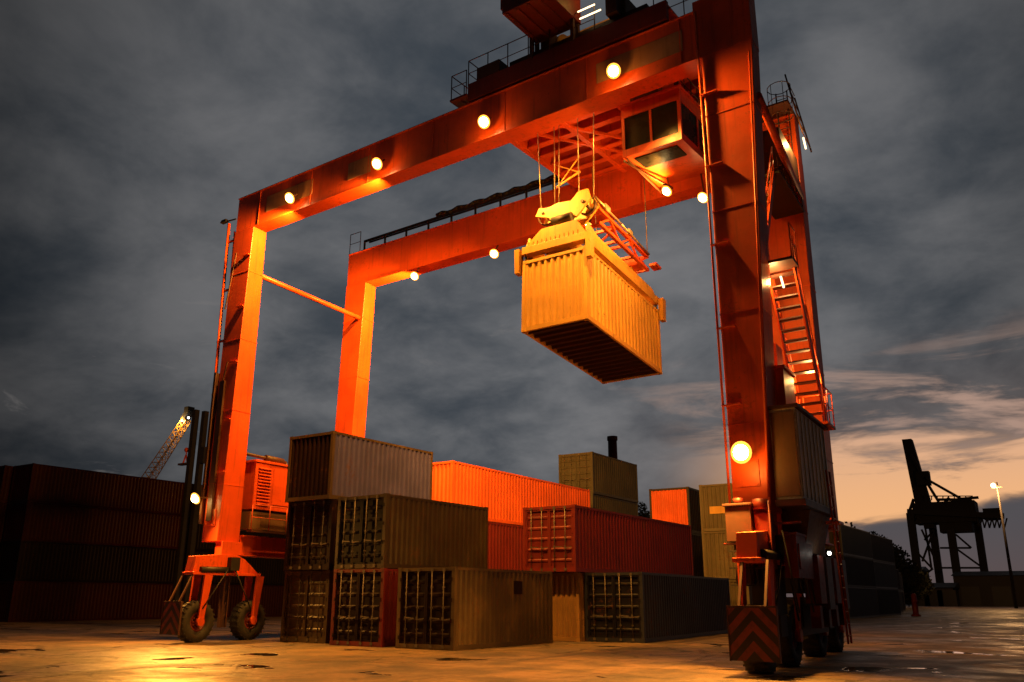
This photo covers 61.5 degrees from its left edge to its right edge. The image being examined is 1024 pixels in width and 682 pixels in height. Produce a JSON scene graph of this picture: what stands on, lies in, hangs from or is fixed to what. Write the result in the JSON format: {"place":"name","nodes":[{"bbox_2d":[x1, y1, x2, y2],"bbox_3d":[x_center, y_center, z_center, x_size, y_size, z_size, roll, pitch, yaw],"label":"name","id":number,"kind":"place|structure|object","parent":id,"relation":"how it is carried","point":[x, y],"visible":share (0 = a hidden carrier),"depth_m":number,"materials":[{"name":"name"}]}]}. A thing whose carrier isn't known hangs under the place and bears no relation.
{"place":"outdoors","nodes":[
{"label":"outdoors","id":0,"kind":"place"},
{"bbox_2d":[0,604,1023,681],"bbox_3d":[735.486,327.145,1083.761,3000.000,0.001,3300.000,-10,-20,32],"label":"ground","id":1,"kind":"structure","parent":0,"point":[958,644],"depth_m":24.18,"materials":[{"name":"concrete"}]},
{"bbox_2d":[0,581,172,621],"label":"shipping container","id":2,"kind":"object","parent":1,"relation":"on","point":[25,601],"visible":0.96,"depth_m":60.21,"materials":[{"name":"red metal"}]},
{"bbox_2d":[0,541,176,583],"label":"shipping container","id":3,"kind":"object","parent":2,"relation":"on","point":[40,561],"visible":0.98,"depth_m":60.90,"materials":[{"name":"red metal"}]},
{"bbox_2d":[2,501,181,548],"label":"shipping container","id":4,"kind":"object","parent":3,"relation":"on","point":[40,522],"visible":0.94,"depth_m":61.56,"materials":[{"name":"red metal"}]},
{"bbox_2d":[8,463,184,514],"bbox_3d":[-30.502,11.266,64.118,2.446,2.594,12.202,-10,-20,32],"label":"shipping container","id":5,"kind":"object","parent":4,"relation":"on","point":[39,483],"visible":0.84,"depth_m":62.33,"materials":[{"name":"red metal"}]},
{"bbox_2d":[141,406,194,478],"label":"mobile crane","id":6,"kind":"object","parent":1,"relation":"on","point":[186,416],"visible":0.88,"depth_m":136.14,"materials":[{"name":"yellow painted steel"}]},
{"bbox_2d":[172,409,208,603],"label":"twin mast","id":7,"kind":"object","parent":1,"relation":"on","point":[190,457],"visible":0.95,"depth_m":68.26,"materials":[{"name":"black metal"}]},
{"bbox_2d":[180,584,283,617],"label":"shipping container","id":8,"kind":"object","parent":1,"relation":"on","point":[271,600],"visible":0.37,"depth_m":72.62,"materials":[{"name":"red metal"}]},
{"bbox_2d":[181,550,284,585],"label":"shipping container","id":9,"kind":"object","parent":8,"relation":"on","point":[271,571],"visible":0.34,"depth_m":73.87,"materials":[{"name":"metal"}]},
{"bbox_2d":[185,516,285,550],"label":"shipping container","id":10,"kind":"object","parent":9,"relation":"on","point":[200,545],"visible":0.12,"depth_m":69.48,"materials":[{"name":"red metal"}]},
{"bbox_2d":[188,484,245,516],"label":"shipping container","id":11,"kind":"object","parent":10,"relation":"on","point":[192,488],"visible":0.06,"depth_m":69.26,"materials":[{"name":"metal"}]},
{"bbox_2d":[280,570,333,643],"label":"shipping container","id":12,"kind":"object","parent":1,"relation":"on","point":[307,606],"visible":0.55,"depth_m":32.44,"materials":[{"name":"brown metal"}]},
{"bbox_2d":[282,572,306,640],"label":"door","id":13,"kind":"structure","parent":12,"relation":"in","point":[295,598],"depth_m":32.82,"materials":[{"name":"green paint"}]},
{"bbox_2d":[283,499,341,570],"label":"shipping container","id":14,"kind":"object","parent":12,"relation":"on","point":[310,545],"visible":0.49,"depth_m":32.81,"materials":[{"name":"brown metal"}]},
{"bbox_2d":[286,502,310,568],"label":"door","id":15,"kind":"structure","parent":14,"relation":"in","point":[297,546],"depth_m":33.20,"materials":[{"name":"black paint"}]},
{"bbox_2d":[307,501,330,568],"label":"door","id":16,"kind":"structure","parent":14,"relation":"in","point":[319,513],"depth_m":32.61,"materials":[{"name":"black paint"}]},
{"bbox_2d":[285,431,432,502],"bbox_3d":[-6.196,5.614,35.877,2.446,2.594,6.072,-11,-20,33],"label":"shipping container","id":17,"kind":"object","parent":14,"relation":"on","point":[329,465],"visible":0.69,"depth_m":34.02,"materials":[{"name":"metal"}]},
{"bbox_2d":[303,571,326,641],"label":"door","id":18,"kind":"structure","parent":12,"relation":"in","point":[314,617],"depth_m":32.23,"materials":[{"name":"green paint"}]},
{"bbox_2d":[329,568,397,646],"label":"shipping container","id":19,"kind":"object","parent":1,"relation":"on","point":[364,608],"visible":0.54,"depth_m":30.04,"materials":[{"name":"red metal"}]},
{"bbox_2d":[332,570,358,643],"bbox_3d":[-5.892,9.408,30.451,1.113,2.501,0.140,-11,-20,33],"label":"door","id":20,"kind":"structure","parent":19,"relation":"in","point":[345,616],"depth_m":30.47,"materials":[{"name":"black paint"}]},
{"bbox_2d":[355,570,381,644],"bbox_3d":[-4.961,9.228,29.840,1.113,2.501,0.140,-11,-20,33],"label":"door","id":21,"kind":"structure","parent":19,"relation":"in","point":[369,584],"depth_m":29.89,"materials":[{"name":"black paint"}]},
{"bbox_2d":[334,493,487,568],"bbox_3d":[-3.737,7.574,33.347,2.446,2.594,6.110,-11,-20,33],"label":"shipping container","id":22,"kind":"object","parent":19,"relation":"on","point":[385,530],"visible":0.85,"depth_m":31.57,"materials":[{"name":"beige metal"}]},
{"bbox_2d":[336,497,361,567],"bbox_3d":[-5.914,6.958,31.318,1.113,2.501,0.140,-11,-20,33],"label":"door","id":23,"kind":"structure","parent":22,"relation":"in","point":[351,510],"depth_m":31.34,"materials":[{"name":"blue paint"}]},
{"bbox_2d":[359,495,383,566],"bbox_3d":[-4.994,6.777,30.701,1.113,2.501,0.140,-11,-20,33],"label":"door","id":24,"kind":"structure","parent":22,"relation":"in","point":[371,541],"depth_m":30.75,"materials":[{"name":"blue paint"}]},
{"bbox_2d":[395,567,552,650],"bbox_3d":[-1.185,9.512,30.745,2.446,2.594,6.110,-11,-20,32],"label":"shipping container","id":25,"kind":"object","parent":1,"relation":"on","point":[451,608],"visible":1,"depth_m":28.88,"materials":[{"name":"beige metal"}]},
{"bbox_2d":[398,569,426,647],"bbox_3d":[-3.321,8.885,28.676,1.113,2.501,0.140,-11,-20,32],"label":"door","id":26,"kind":"structure","parent":25,"relation":"in","point":[413,583],"depth_m":28.70,"materials":[{"name":"black paint"}]},
{"bbox_2d":[424,568,451,648],"bbox_3d":[-2.389,8.709,28.076,1.113,2.501,0.140,-11,-20,32],"label":"door","id":27,"kind":"structure","parent":25,"relation":"in","point":[438,620],"depth_m":28.12,"materials":[{"name":"black paint"}]},
{"bbox_2d":[159,0,852,673],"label":"gantry crane","id":28,"kind":"object","parent":1,"relation":"on","point":[781,514],"visible":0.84,"depth_m":28.49,"materials":[{"name":"paint"}]},
{"bbox_2d":[450,0,709,202],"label":"crane trolley","id":29,"kind":"object","parent":28,"relation":"on","point":[654,138],"visible":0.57,"depth_m":28.79,"materials":[{"name":"metal"}]},
{"bbox_2d":[514,112,665,322],"bbox_3d":[3.124,-4.615,32.102,3.088,6.662,6.470,-12,-25,29],"label":"container spreader","id":30,"kind":"object","parent":29,"relation":"hanging from","point":[567,225],"visible":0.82,"depth_m":29.68,"materials":[{"name":"metal"}]},
{"bbox_2d":[521,245,661,383],"bbox_3d":[2.973,-0.733,30.651,2.446,2.594,6.162,-12,-25,29],"label":"shipping container","id":31,"kind":"object","parent":30,"relation":"hanging from","point":[596,317],"visible":0.99,"depth_m":28.94,"materials":[{"name":"metal"}]},
{"bbox_2d":[552,572,609,641],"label":"shipping container","id":32,"kind":"object","parent":1,"relation":"on","point":[568,601],"visible":0.18,"depth_m":33.91,"materials":[{"name":"beige metal"}]},
{"bbox_2d":[523,504,693,575],"bbox_3d":[4.796,9.388,39.348,2.446,2.594,12.240,-10,-20,32],"label":"shipping container","id":33,"kind":"object","parent":32,"relation":"on","point":[573,538],"visible":0.81,"depth_m":35.63,"materials":[{"name":"red metal"}]},
{"bbox_2d":[525,507,548,570],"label":"door","id":34,"kind":"structure","parent":33,"relation":"in","point":[537,521],"depth_m":34.82,"materials":[{"name":"red paint"}]},
{"bbox_2d":[549,506,572,570],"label":"door","id":35,"kind":"structure","parent":33,"relation":"in","point":[560,520],"depth_m":34.25,"materials":[{"name":"red paint"}]},
{"bbox_2d":[607,436,617,458],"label":"chimney","id":36,"kind":"object","parent":1,"relation":"on","point":[612,446],"visible":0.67,"depth_m":183.31,"materials":[{"name":"black paint"}]},
{"bbox_2d":[638,501,649,517],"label":"tree","id":37,"kind":"object","parent":1,"relation":"on","point":[645,514],"visible":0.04,"depth_m":160.27,"materials":[{"name":"green plant"}]},
{"bbox_2d":[584,572,730,642],"bbox_3d":[6.869,11.799,38.334,2.446,2.594,12.240,-9,-19,28],"label":"shipping container","id":38,"kind":"object","parent":1,"relation":"on","point":[638,607],"visible":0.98,"depth_m":33.90,"materials":[{"name":"metal"}]},
{"bbox_2d":[586,573,614,640],"bbox_3d":[3.441,10.353,33.532,1.113,2.501,0.140,-9,-19,28],"label":"door","id":39,"kind":"structure","parent":38,"relation":"in","point":[600,599],"depth_m":33.55,"materials":[{"name":"blue paint"}]},
{"bbox_2d":[613,573,641,640],"bbox_3d":[4.428,10.198,33.005,1.113,2.501,0.140,-9,-19,28],"label":"door","id":40,"kind":"structure","parent":38,"relation":"in","point":[627,618],"depth_m":33.04,"materials":[{"name":"blue paint"}]},
{"bbox_2d":[729,580,752,605],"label":"shipping container","id":41,"kind":"object","parent":1,"relation":"on","point":[733,595],"visible":0.06,"depth_m":46.29,"materials":[{"name":"beige metal"}]},
{"bbox_2d":[701,531,735,579],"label":"shipping container","id":42,"kind":"object","parent":41,"relation":"on","point":[717,559],"visible":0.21,"depth_m":47.34,"materials":[{"name":"yellow metal"}]},
{"bbox_2d":[699,483,732,531],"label":"shipping container","id":43,"kind":"object","parent":42,"relation":"on","point":[713,498],"visible":0.26,"depth_m":48.08,"materials":[{"name":"beige metal"}]},
{"bbox_2d":[845,587,879,618],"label":"shipping container","id":44,"kind":"object","parent":1,"relation":"on","point":[863,602],"visible":0.51,"depth_m":76.18,"materials":[{"name":"grey metal"}]},
{"bbox_2d":[833,555,875,587],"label":"shipping container","id":45,"kind":"object","parent":44,"relation":"on","point":[860,572],"visible":0.52,"depth_m":76.95,"materials":[{"name":"grey metal"}]},
{"bbox_2d":[825,525,872,559],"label":"shipping container","id":46,"kind":"object","parent":45,"relation":"on","point":[855,542],"visible":0.55,"depth_m":76.59,"materials":[{"name":"grey metal"}]},
{"bbox_2d":[845,521,895,566],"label":"tree","id":47,"kind":"object","parent":1,"relation":"on","point":[872,532],"depth_m":148.89,"materials":[{"name":"green plant"}]},
{"bbox_2d":[876,588,900,615],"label":"shipping container","id":48,"kind":"object","parent":1,"relation":"on","point":[888,602],"visible":0.38,"depth_m":87.13,"materials":[{"name":"grey metal"}]},
{"bbox_2d":[873,561,897,588],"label":"shipping container","id":49,"kind":"object","parent":48,"relation":"on","point":[885,576],"visible":0.49,"depth_m":87.84,"materials":[{"name":"grey metal"}]},
{"bbox_2d":[870,534,894,563],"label":"shipping container","id":50,"kind":"object","parent":49,"relation":"on","point":[882,550],"visible":0.48,"depth_m":88.64,"materials":[{"name":"grey metal"}]},
{"bbox_2d":[875,533,916,588],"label":"tree","id":51,"kind":"object","parent":1,"relation":"on","point":[906,579],"visible":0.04,"depth_m":146.83,"materials":[{"name":"green plant"}]},
{"bbox_2d":[895,550,924,600],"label":"tree","id":52,"kind":"object","parent":1,"relation":"on","point":[913,588],"visible":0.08,"depth_m":149.78,"materials":[{"name":"green plant"}]},
{"bbox_2d":[911,593,920,615],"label":"marker post","id":53,"kind":"object","parent":1,"relation":"on","point":[914,601],"visible":0.87,"depth_m":83.70,"materials":[{"name":"red metal"}]},
{"bbox_2d":[905,568,934,606],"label":"tree","id":54,"kind":"object","parent":1,"relation":"on","point":[924,590],"visible":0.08,"depth_m":166.35,"materials":[{"name":"green plant"}]},
{"bbox_2d":[902,439,1007,582],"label":"harbour crane","id":55,"kind":"object","parent":1,"relation":"on","point":[951,517],"visible":0.91,"depth_m":235.39,"materials":[{"name":"black metal"}]},
{"bbox_2d":[991,482,1017,607],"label":"light mast","id":56,"kind":"object","parent":1,"relation":"on","point":[993,485],"visible":0.95,"depth_m":161.41,"materials":[{"name":"grey metal"}]},
{"bbox_2d":[0,0,1023,596],"label":"sky","id":57,"kind":"structure","parent":0,"point":[130,130],"materials":[{"name":"grey"}]},
{"bbox_2d":[905,567,929,603],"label":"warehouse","id":58,"kind":"structure","parent":0,"point":[925,569],"depth_m":265.02,"materials":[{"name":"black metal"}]},
{"bbox_2d":[918,583,959,605],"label":"warehouse","id":59,"kind":"structure","parent":0,"point":[944,594],"depth_m":202.72,"materials":[{"name":"black metal"}]},
{"bbox_2d":[918,595,929,605],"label":"door","id":60,"kind":"structure","parent":59,"relation":"in","point":[921,603],"depth_m":203.89,"materials":[{"name":"black metal"}]},
{"bbox_2d":[925,590,942,605],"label":"door","id":61,"kind":"structure","parent":59,"relation":"in","point":[933,598],"depth_m":203.00,"materials":[{"name":"black metal"}]},
{"bbox_2d":[937,590,957,605],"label":"door","id":62,"kind":"structure","parent":59,"relation":"in","point":[948,597],"depth_m":201.52,"materials":[{"name":"black metal"}]},
{"bbox_2d":[951,571,1023,605],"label":"warehouse","id":63,"kind":"structure","parent":0,"point":[984,588],"depth_m":206.28,"materials":[{"name":"black metal"}]},
{"bbox_2d":[960,587,981,605],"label":"door","id":64,"kind":"structure","parent":63,"relation":"in","point":[970,595],"depth_m":207.61,"materials":[{"name":"black metal"}]},
{"bbox_2d":[991,586,1012,605],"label":"door","id":65,"kind":"structure","parent":63,"relation":"in","point":[1002,595],"depth_m":204.14,"materials":[{"name":"black metal"}]},
{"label":"shipping container","id":66,"kind":"object","parent":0,"visible":0},
{"bbox_2d":[488,522,522,569],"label":"shipping container","id":67,"kind":"object","parent":66,"relation":"on","point":[505,546],"visible":0.11,"depth_m":42.84,"materials":[{"name":"red metal"}]},
{"bbox_2d":[432,460,589,525],"bbox_3d":[-0.088,8.647,45.985,2.446,2.594,13.612,-10,-20,32],"label":"shipping container","id":68,"kind":"object","parent":67,"relation":"on","point":[505,497],"visible":0.57,"depth_m":43.03,"materials":[{"name":"orange metal"}]},
{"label":"shipping container","id":69,"kind":"object","parent":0,"visible":0},
{"bbox_2d":[590,493,637,515],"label":"shipping container","id":70,"kind":"object","parent":69,"relation":"on","point":[612,504],"visible":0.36,"depth_m":55.11,"materials":[{"name":"beige metal"}]},
{"bbox_2d":[558,451,638,502],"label":"shipping container","id":71,"kind":"object","parent":70,"relation":"on","point":[599,474],"visible":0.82,"depth_m":54.53,"materials":[{"name":"metal"}]},
{"bbox_2d":[560,454,575,486],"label":"door","id":72,"kind":"structure","parent":71,"relation":"in","point":[568,463],"depth_m":54.32,"materials":[{"name":"grey paint"}]},
{"bbox_2d":[575,453,591,490],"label":"door","id":73,"kind":"structure","parent":71,"relation":"in","point":[583,462],"depth_m":53.71,"materials":[{"name":"grey paint"}]},
{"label":"shipping container","id":74,"kind":"object","parent":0,"visible":0},
{"bbox_2d":[692,533,703,576],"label":"shipping container","id":75,"kind":"object","parent":74,"relation":"on","point":[697,555],"visible":0.13,"depth_m":49.28,"materials":[{"name":"brown metal"}]},
{"bbox_2d":[649,487,701,534],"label":"shipping container","id":76,"kind":"object","parent":75,"relation":"on","point":[680,505],"visible":0.41,"depth_m":49.87,"materials":[{"name":"orange metal"}]},
{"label":"shipping container","id":77,"kind":"object","parent":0,"visible":0},
{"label":"shipping container","id":78,"kind":"object","parent":77,"relation":"on","visible":0},
{"bbox_2d":[0,465,13,503],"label":"shipping container","id":79,"kind":"object","parent":78,"relation":"on","point":[6,473],"visible":0.09,"depth_m":59.79,"materials":[{"name":"red metal"}]}
]}

